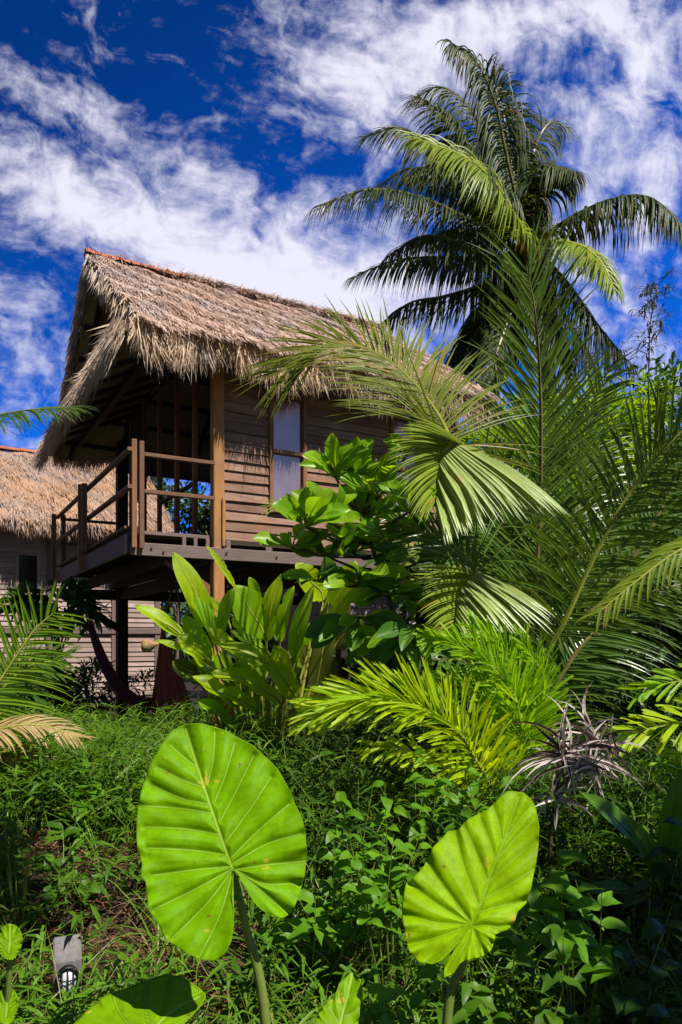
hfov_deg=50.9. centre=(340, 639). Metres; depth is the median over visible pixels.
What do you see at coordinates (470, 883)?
elephant ear
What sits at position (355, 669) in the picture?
dense shrub
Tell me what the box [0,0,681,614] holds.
sky
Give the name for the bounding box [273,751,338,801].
leafy weed
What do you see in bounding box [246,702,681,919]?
shaded weeds
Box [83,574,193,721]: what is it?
hammock
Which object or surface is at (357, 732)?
dense shrub
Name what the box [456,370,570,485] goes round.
leafy tree
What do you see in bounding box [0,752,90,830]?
leafy weed
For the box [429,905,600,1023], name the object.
leafy weed
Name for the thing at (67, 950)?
garden lamp
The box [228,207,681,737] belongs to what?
young coconut palm
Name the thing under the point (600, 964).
leafy weed
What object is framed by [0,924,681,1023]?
grass
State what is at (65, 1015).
grass
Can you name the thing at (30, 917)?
creeping weeds
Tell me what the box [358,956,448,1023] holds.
leafy weed
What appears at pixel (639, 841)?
ginger plant
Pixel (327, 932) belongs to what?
leafy weed
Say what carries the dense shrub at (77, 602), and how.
on the ground at (198, 689)
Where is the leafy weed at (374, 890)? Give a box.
[341,807,472,1018]
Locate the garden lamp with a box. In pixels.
[53,934,81,1019]
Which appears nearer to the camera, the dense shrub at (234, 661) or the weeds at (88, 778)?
the weeds at (88, 778)
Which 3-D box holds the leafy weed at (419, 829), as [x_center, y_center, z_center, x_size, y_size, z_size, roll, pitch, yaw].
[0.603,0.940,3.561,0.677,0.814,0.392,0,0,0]
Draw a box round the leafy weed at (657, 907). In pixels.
[623,817,681,994]
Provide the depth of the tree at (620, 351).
11.00 m
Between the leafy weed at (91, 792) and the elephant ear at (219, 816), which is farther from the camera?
the leafy weed at (91, 792)
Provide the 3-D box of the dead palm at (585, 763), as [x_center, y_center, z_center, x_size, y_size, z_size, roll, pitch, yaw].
[1.139,0.773,3.431,0.810,1.149,0.428,0,0,0]
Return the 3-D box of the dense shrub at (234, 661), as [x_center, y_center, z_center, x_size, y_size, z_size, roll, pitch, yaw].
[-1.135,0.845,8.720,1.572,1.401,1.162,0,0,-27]
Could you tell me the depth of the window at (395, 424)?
8.63 m
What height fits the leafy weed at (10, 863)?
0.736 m
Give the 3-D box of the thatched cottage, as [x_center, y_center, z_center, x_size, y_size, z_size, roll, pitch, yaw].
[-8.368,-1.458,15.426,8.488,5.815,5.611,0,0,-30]
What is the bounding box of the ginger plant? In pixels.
[576,768,681,947]
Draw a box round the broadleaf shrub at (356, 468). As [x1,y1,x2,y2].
[253,421,458,747]
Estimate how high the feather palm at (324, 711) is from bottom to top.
1.388 m
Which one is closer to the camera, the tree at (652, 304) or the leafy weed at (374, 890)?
the leafy weed at (374, 890)
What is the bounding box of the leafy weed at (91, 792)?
[36,778,144,834]
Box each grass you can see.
[0,689,357,824]
[0,722,681,1023]
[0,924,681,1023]
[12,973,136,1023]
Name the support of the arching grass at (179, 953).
on the ground at (198, 689)
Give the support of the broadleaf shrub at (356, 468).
on the ground at (198, 689)
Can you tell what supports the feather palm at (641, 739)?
on the ground at (198, 689)
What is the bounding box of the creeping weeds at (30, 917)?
[0,741,681,1023]
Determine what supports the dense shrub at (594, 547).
on the ground at (198, 689)
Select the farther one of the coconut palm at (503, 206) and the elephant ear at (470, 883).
the coconut palm at (503, 206)
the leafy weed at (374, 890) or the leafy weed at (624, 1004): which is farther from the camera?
the leafy weed at (374, 890)
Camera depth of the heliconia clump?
5.99 m
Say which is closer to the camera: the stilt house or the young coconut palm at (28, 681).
the young coconut palm at (28, 681)
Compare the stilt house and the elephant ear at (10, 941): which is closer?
the elephant ear at (10, 941)
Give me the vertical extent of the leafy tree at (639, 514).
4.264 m
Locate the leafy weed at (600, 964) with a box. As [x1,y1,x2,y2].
[492,847,632,1023]
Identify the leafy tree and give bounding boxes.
[151,477,209,658]
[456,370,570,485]
[458,356,681,621]
[504,364,681,526]
[521,440,681,641]
[559,341,681,629]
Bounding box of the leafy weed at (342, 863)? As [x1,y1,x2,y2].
[298,780,489,1001]
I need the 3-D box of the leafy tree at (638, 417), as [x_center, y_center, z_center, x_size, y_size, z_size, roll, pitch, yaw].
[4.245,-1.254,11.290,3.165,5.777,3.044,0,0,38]
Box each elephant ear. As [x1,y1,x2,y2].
[0,924,21,1023]
[0,987,18,1023]
[74,974,205,1023]
[136,723,306,1023]
[315,973,362,1023]
[402,791,538,1023]
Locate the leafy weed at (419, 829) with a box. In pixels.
[396,744,528,847]
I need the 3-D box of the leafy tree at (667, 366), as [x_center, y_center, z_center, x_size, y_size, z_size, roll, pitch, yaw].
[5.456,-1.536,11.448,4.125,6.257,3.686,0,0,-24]
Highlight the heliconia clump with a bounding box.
[135,546,364,764]
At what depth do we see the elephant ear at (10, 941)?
2.16 m
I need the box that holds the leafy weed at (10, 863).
[0,790,48,958]
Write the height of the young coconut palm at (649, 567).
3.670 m
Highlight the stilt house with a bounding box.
[28,245,499,744]
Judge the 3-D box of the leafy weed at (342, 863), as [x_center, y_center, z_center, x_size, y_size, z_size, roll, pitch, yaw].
[0.197,1.066,2.989,0.893,0.965,0.301,0,0,7]
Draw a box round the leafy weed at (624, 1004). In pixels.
[587,889,681,1023]
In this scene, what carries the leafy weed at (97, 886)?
on the ground at (198, 689)
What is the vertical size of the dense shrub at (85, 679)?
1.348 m
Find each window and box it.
[15,552,39,620]
[268,391,306,513]
[389,414,421,513]
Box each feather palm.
[287,607,578,813]
[598,663,681,785]
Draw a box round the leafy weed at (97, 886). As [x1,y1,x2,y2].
[1,822,111,913]
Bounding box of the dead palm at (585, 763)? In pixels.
[498,684,654,896]
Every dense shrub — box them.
[0,574,112,653]
[0,650,97,726]
[64,656,115,721]
[110,668,154,721]
[180,653,291,724]
[297,699,497,819]
[328,624,453,736]
[355,513,546,717]
[407,480,677,696]
[540,526,681,751]
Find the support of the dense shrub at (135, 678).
on the ground at (198, 689)
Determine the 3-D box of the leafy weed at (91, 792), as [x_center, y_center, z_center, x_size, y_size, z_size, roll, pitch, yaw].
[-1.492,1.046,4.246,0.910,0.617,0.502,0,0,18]
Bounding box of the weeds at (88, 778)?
[0,707,306,839]
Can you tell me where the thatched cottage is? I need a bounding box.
[0,445,173,708]
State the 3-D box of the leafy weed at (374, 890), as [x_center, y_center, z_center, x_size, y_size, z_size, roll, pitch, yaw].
[0.260,1.113,2.746,0.463,0.928,0.320,0,0,21]
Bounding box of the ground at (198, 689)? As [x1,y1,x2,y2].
[0,651,681,1023]
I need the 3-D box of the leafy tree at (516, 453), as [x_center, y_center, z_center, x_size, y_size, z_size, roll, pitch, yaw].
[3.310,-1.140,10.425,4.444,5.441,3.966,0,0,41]
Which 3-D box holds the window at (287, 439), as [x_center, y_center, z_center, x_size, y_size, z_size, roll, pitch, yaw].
[-0.589,-2.035,7.864,0.450,1.310,0.080,0,0,-30]
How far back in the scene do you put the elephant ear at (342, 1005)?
2.05 m
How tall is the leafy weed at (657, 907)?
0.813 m
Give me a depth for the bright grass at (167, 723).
5.66 m
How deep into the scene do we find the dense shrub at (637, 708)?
6.37 m
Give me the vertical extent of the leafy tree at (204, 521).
5.965 m
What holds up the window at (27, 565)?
in the thatched cottage
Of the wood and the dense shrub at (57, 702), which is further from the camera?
the wood
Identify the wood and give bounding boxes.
[160,584,277,660]
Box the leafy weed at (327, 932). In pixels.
[252,881,393,1013]
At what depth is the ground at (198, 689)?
3.44 m
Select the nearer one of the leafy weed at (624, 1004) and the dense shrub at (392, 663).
the leafy weed at (624, 1004)
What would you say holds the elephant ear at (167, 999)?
on the ground at (198, 689)
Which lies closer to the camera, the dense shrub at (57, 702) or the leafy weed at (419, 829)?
the leafy weed at (419, 829)
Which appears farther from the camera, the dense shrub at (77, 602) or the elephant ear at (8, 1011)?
the dense shrub at (77, 602)
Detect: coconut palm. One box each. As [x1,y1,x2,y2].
[0,405,96,790]
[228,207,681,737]
[302,38,681,422]
[575,272,681,634]

